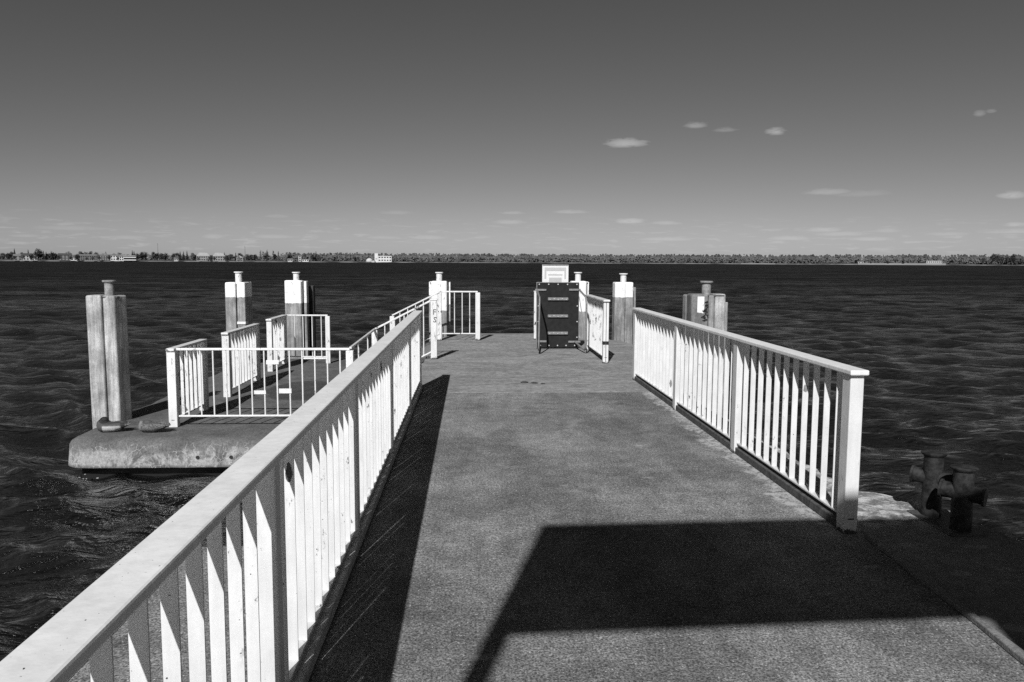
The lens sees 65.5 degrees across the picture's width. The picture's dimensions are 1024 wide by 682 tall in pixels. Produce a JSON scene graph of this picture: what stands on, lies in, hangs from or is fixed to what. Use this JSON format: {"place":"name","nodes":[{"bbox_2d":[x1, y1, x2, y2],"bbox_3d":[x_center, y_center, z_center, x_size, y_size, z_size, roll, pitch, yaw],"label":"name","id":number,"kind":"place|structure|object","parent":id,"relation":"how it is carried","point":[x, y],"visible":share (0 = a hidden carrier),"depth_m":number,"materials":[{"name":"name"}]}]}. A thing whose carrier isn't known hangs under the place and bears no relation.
{"place":"outdoors","nodes":[
{"label":"outdoors","id":0,"kind":"place"},
{"bbox_2d":[0,261,1023,679],"bbox_3d":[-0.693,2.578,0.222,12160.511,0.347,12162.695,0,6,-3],"label":"lake water","id":1,"kind":"structure","parent":0,"point":[936,351],"depth_m":24.28,"materials":[{"name":"black liquid"}]},
{"bbox_2d":[86,280,131,428],"bbox_3d":[-5.402,1.331,10.888,0.464,4.321,0.496,0,6,-3],"label":"mooring dolphin","id":2,"kind":"object","parent":1,"relation":"in","point":[108,349],"visible":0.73,"depth_m":10.57,"materials":[{"name":"wood"}]},
{"bbox_2d":[68,359,355,478],"bbox_3d":[-3.899,1.278,13.797,3.585,1.000,8.264,0,6,-3],"label":"pontoon","id":3,"kind":"object","parent":1,"relation":"on","point":[217,446],"visible":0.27,"depth_m":9.96,"materials":[{"name":"concrete"}]},
{"bbox_2d":[96,417,131,431],"bbox_3d":[-5.023,1.047,10.047,0.412,0.192,0.192,-1,6,-11],"label":"cleat","id":4,"kind":"object","parent":3,"relation":"on","point":[104,424],"visible":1,"depth_m":9.98,"materials":[{"name":"grey metal"}]},
{"bbox_2d":[138,420,170,431],"bbox_3d":[-4.501,1.071,10.032,0.411,0.152,0.192,0,6,1],"label":"rock","id":5,"kind":"object","parent":3,"relation":"on","point":[147,426],"visible":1,"depth_m":9.96,"materials":[{"name":"grey stone"}]},
{"bbox_2d":[165,339,208,426],"bbox_3d":[-4.422,0.546,10.893,0.110,1.030,1.305,0,6,-3],"label":"pontoon railing","id":6,"kind":"object","parent":3,"relation":"on","point":[172,359],"visible":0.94,"depth_m":10.74,"materials":[{"name":"white paint"}]},
{"bbox_2d":[221,323,260,396],"bbox_3d":[-4.559,0.288,13.466,0.110,1.030,1.885,0,6,-3],"label":"pontoon railing","id":7,"kind":"object","parent":3,"relation":"on","point":[251,332],"visible":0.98,"depth_m":13.43,"materials":[{"name":"white paint"}]},
{"bbox_2d":[176,348,353,416],"bbox_3d":[-3.203,0.602,10.384,2.268,1.030,0.095,0,6,-3],"label":"pontoon bar railing","id":8,"kind":"object","parent":3,"relation":"on","point":[349,356],"visible":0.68,"depth_m":10.36,"materials":[{"name":"white metal"}]},
{"bbox_2d":[266,315,287,371],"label":"pontoon railing","id":9,"kind":"object","parent":3,"relation":"on","point":[276,327],"visible":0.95,"depth_m":16.04,"materials":[{"name":"white paint"}]},
{"bbox_2d":[286,314,330,362],"bbox_3d":[-4.292,-0.042,16.785,0.918,1.030,0.095,0,6,-3],"label":"pontoon bar railing","id":10,"kind":"object","parent":3,"relation":"on","point":[327,331],"visible":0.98,"depth_m":16.77,"materials":[{"name":"white metal"}]},
{"bbox_2d":[349,328,377,357],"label":"pontoon bar railing","id":11,"kind":"object","parent":3,"relation":"on","point":[374,331],"visible":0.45,"depth_m":12.45,"materials":[{"name":"white metal"}]},
{"bbox_2d":[390,292,438,342],"bbox_3d":[-2.056,-0.285,16.828,1.071,1.526,0.105,1,6,5],"label":"gangway railing","id":12,"kind":"object","parent":3,"relation":"on","point":[392,322],"visible":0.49,"depth_m":16.79,"materials":[{"name":"white metal"}]},
{"bbox_2d":[421,340,437,364],"bbox_3d":[-1.999,0.391,15.233,1.063,0.584,3.100,0,6,-3],"label":"gangway","id":13,"kind":"object","parent":3,"relation":"on","point":[427,346],"visible":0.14,"depth_m":15.83,"materials":[{"name":"metal"}]},
{"bbox_2d":[224,272,252,361],"bbox_3d":[-5.704,0.739,16.608,0.526,4.361,0.618,0,6,-3],"label":"mooring dolphin","id":14,"kind":"object","parent":1,"relation":"in","point":[238,302],"visible":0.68,"depth_m":16.19,"materials":[{"name":"white paint"}]},
{"bbox_2d":[284,272,315,358],"bbox_3d":[-4.816,0.592,18.241,0.577,4.336,0.600,0,6,-3],"label":"mooring dolphin","id":15,"kind":"object","parent":1,"relation":"in","point":[298,301],"visible":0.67,"depth_m":17.88,"materials":[{"name":"white paint"}]},
{"bbox_2d":[429,272,450,341],"bbox_3d":[-1.619,0.636,17.875,0.490,4.350,0.338,0,6,-3],"label":"mooring dolphin","id":16,"kind":"object","parent":1,"relation":"in","point":[438,285],"visible":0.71,"depth_m":17.60,"materials":[{"name":"white paint"}]},
{"bbox_2d":[570,272,588,337],"bbox_3d":[1.479,0.656,17.735,0.404,4.365,0.282,0,6,-3],"label":"mooring dolphin","id":17,"kind":"object","parent":1,"relation":"in","point":[584,286],"visible":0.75,"depth_m":17.47,"materials":[{"name":"white paint"}]},
{"bbox_2d":[612,273,635,344],"bbox_3d":[2.421,0.709,17.325,0.529,4.350,0.464,0,6,-3],"label":"mooring dolphin","id":18,"kind":"object","parent":1,"relation":"in","point":[624,299],"visible":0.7,"depth_m":16.97,"materials":[{"name":"white paint"}]},
{"bbox_2d":[682,281,727,416],"bbox_3d":[2.766,1.302,11.498,0.593,4.330,0.497,0,6,-3],"label":"mooring dolphin","id":19,"kind":"object","parent":1,"relation":"in","point":[706,307],"visible":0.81,"depth_m":11.14,"materials":[{"name":"wood"}]},
{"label":"pier hull","id":20,"kind":"structure","parent":1,"relation":"on","visible":0},
{"bbox_2d":[68,546,247,681],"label":"pier side strip","id":21,"kind":"object","parent":20,"relation":"on","point":[120,655],"depth_m":3.51,"materials":[{"name":"concrete"}]},
{"bbox_2d":[421,333,683,392],"bbox_3d":[0.516,0.446,14.397,4.080,0.417,8.365,0,6,-3],"label":"pier head","id":22,"kind":"object","parent":20,"relation":"on","point":[493,363],"visible":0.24,"depth_m":12.57},
{"bbox_2d":[430,299,437,358],"bbox_3d":[-1.324,-0.206,13.557,0.134,1.025,0.120,0,6,-3],"label":"marker post","id":23,"kind":"object","parent":22,"relation":"on","point":[433,328],"visible":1,"depth_m":13.51,"materials":[{"name":"white paint"}]},
{"bbox_2d":[376,300,430,356],"bbox_3d":[-1.828,-0.020,13.520,0.989,1.394,0.036,0,6,-4],"label":"gangway railing","id":24,"kind":"object","parent":23,"relation":"attached to","point":[403,314],"visible":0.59,"depth_m":13.47,"materials":[{"name":"white metal"}]},
{"bbox_2d":[437,291,479,339],"bbox_3d":[-1.127,-0.536,16.795,0.910,1.040,0.100,0,6,-3],"label":"pier bar railing","id":25,"kind":"object","parent":22,"relation":"on","point":[477,315],"visible":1,"depth_m":16.75,"materials":[{"name":"white metal"}]},
{"bbox_2d":[534,291,535,338],"bbox_3d":[0.517,-0.554,17.057,0.112,1.040,0.104,0,6,-3],"label":"gate post","id":26,"kind":"object","parent":22,"relation":"on","point":[534,314],"visible":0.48,"depth_m":17.01,"materials":[{"name":"white paint"}]},
{"bbox_2d":[542,265,568,281],"bbox_3d":[0.845,-0.702,15.706,0.524,1.604,0.075,0,6,-3],"label":"notice board","id":27,"kind":"object","parent":22,"relation":"on","point":[554,273],"visible":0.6,"depth_m":15.61,"materials":[{"name":"grey metal"}]},
{"bbox_2d":[535,282,587,350],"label":"boarding ramp","id":28,"kind":"structure","parent":22,"relation":"on","point":[557,314],"depth_m":15.20,"materials":[{"name":"metal"}]},
{"bbox_2d":[585,294,609,362],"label":"pier railing","id":29,"kind":"object","parent":22,"relation":"on","point":[597,324],"visible":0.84,"depth_m":13.76,"materials":[{"name":"white paint"}]},
{"bbox_2d":[308,392,1023,681],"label":"pier walkway","id":30,"kind":"structure","parent":20,"relation":"on","point":[586,537],"depth_m":4.28,"materials":[{"name":"concrete"}]},
{"bbox_2d":[291,384,422,681],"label":"kerb","id":31,"kind":"structure","parent":30,"relation":"on","point":[306,665],"depth_m":4.10,"materials":[{"name":"concrete"}]},
{"bbox_2d":[0,311,421,681],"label":"pier railing","id":32,"kind":"object","parent":31,"relation":"on","point":[300,482],"visible":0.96,"depth_m":2.68,"materials":[{"name":"paint"}]},
{"bbox_2d":[634,376,836,526],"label":"kerb","id":33,"kind":"structure","parent":30,"relation":"on","point":[824,511],"depth_m":6.41,"materials":[{"name":"concrete"}]},
{"bbox_2d":[632,308,868,533],"bbox_3d":[1.922,0.359,8.065,0.115,1.020,6.530,0,6,-3],"label":"pier railing","id":34,"kind":"object","parent":33,"relation":"on","point":[662,344],"visible":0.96,"depth_m":6.43,"materials":[{"name":"paint"}]},
{"bbox_2d":[683,393,1023,649],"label":"pier edge strip","id":35,"kind":"object","parent":30,"relation":"attached to","point":[982,577],"visible":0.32,"depth_m":4.60,"materials":[{"name":"concrete"}]},
{"bbox_2d":[907,449,987,536],"bbox_3d":[2.803,0.963,5.131,0.292,0.437,0.550,0,6,-3],"label":"twin bollard","id":36,"kind":"object","parent":35,"relation":"on","point":[960,490],"visible":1,"depth_m":5.02,"materials":[{"name":"metal"}]},
{"bbox_2d":[864,532,1023,664],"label":"kerb","id":37,"kind":"structure","parent":30,"relation":"on","point":[1011,648],"depth_m":3.90,"materials":[{"name":"concrete"}]},
{"bbox_2d":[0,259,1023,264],"bbox_3d":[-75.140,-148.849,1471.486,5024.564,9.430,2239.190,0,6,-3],"label":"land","id":38,"kind":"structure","parent":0,"point":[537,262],"depth_m":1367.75,"materials":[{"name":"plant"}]},
{"bbox_2d":[33,248,41,259],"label":"tree","id":39,"kind":"object","parent":38,"relation":"on","point":[37,253],"visible":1,"depth_m":1201.59,"materials":[{"name":"grey plant"}]},
{"bbox_2d":[0,252,1023,264],"bbox_3d":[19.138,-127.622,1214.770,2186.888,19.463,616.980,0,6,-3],"label":"wood","id":40,"kind":"object","parent":38,"relation":"on","point":[759,258],"visible":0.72,"depth_m":1392.79,"materials":[{"name":"grey plant"}]},
{"bbox_2d":[0,260,1023,265],"bbox_3d":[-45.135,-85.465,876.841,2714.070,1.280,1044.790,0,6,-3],"label":"shore bank","id":41,"kind":"structure","parent":0,"point":[456,262],"depth_m":1337.39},
{"bbox_2d":[13,253,21,259],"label":"lake house","id":42,"kind":"structure","parent":41,"relation":"on","point":[18,256],"depth_m":1183.61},
{"bbox_2d":[22,252,31,259],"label":"lake house","id":43,"kind":"structure","parent":41,"relation":"on","point":[26,256],"depth_m":1189.61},
{"bbox_2d":[58,252,71,260],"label":"timber house","id":44,"kind":"structure","parent":41,"relation":"on","point":[65,257],"depth_m":1214.59,"materials":[{"name":"grey wood"}]},
{"bbox_2d":[75,254,99,260],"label":"terrace building","id":45,"kind":"structure","parent":41,"relation":"on","point":[84,256],"depth_m":1228.76,"materials":[{"name":"grey"}]},
{"bbox_2d":[97,253,108,260],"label":"block house","id":46,"kind":"structure","parent":41,"relation":"on","point":[103,257],"depth_m":1239.21,"materials":[{"name":"grey"}]},
{"bbox_2d":[111,253,117,260],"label":"white house","id":47,"kind":"structure","parent":41,"relation":"on","point":[114,256],"depth_m":1245.00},
{"bbox_2d":[116,254,123,260],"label":"white house","id":48,"kind":"structure","parent":41,"relation":"on","point":[121,256],"depth_m":1249.83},
{"bbox_2d":[123,255,135,260],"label":"boat house","id":49,"kind":"structure","parent":41,"relation":"on","point":[129,258],"depth_m":1247.13,"materials":[{"name":"white"}]},
{"bbox_2d":[196,252,209,260],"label":"villa","id":50,"kind":"object","parent":41,"relation":"on","point":[202,256],"visible":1,"depth_m":1297.92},
{"bbox_2d":[213,252,224,260],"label":"villa","id":51,"kind":"object","parent":41,"relation":"on","point":[219,256],"visible":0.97,"depth_m":1306.74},
{"bbox_2d":[375,253,391,261],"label":"white mansion","id":52,"kind":"structure","parent":41,"relation":"on","point":[383,258],"depth_m":1366.99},
{"bbox_2d":[990,253,995,264],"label":"tree","id":53,"kind":"object","parent":41,"relation":"on","point":[993,257],"visible":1,"depth_m":1192.06,"materials":[{"name":"grey plant"}]},
{"bbox_2d":[994,254,1000,264],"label":"tree","id":54,"kind":"object","parent":41,"relation":"on","point":[997,257],"visible":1,"depth_m":1188.34,"materials":[{"name":"grey plant"}]},
{"bbox_2d":[999,256,1005,264],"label":"tree","id":55,"kind":"object","parent":41,"relation":"on","point":[1003,259],"visible":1,"depth_m":1184.21,"materials":[{"name":"grey plant"}]},
{"bbox_2d":[1009,255,1015,264],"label":"tree","id":56,"kind":"object","parent":41,"relation":"on","point":[1012,258],"visible":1,"depth_m":1179.33,"materials":[{"name":"grey plant"}]},
{"bbox_2d":[0,0,1023,259],"label":"sky","id":57,"kind":"structure","parent":0,"point":[514,127],"materials":[{"name":"grey"}]},
{"bbox_2d":[741,263,774,263],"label":"beach","id":58,"kind":"structure","parent":0,"point":[757,263],"depth_m":1324.26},
{"bbox_2d":[858,263,945,264],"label":"beach","id":59,"kind":"structure","parent":0,"point":[902,264],"depth_m":1241.46,"materials":[{"name":"grey sand"}]},
{"bbox_2d":[926,261,941,262],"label":"beach pavilion","id":60,"kind":"structure","parent":59,"relation":"on","point":[933,261],"depth_m":1239.24,"materials":[{"name":"white"}]}
]}

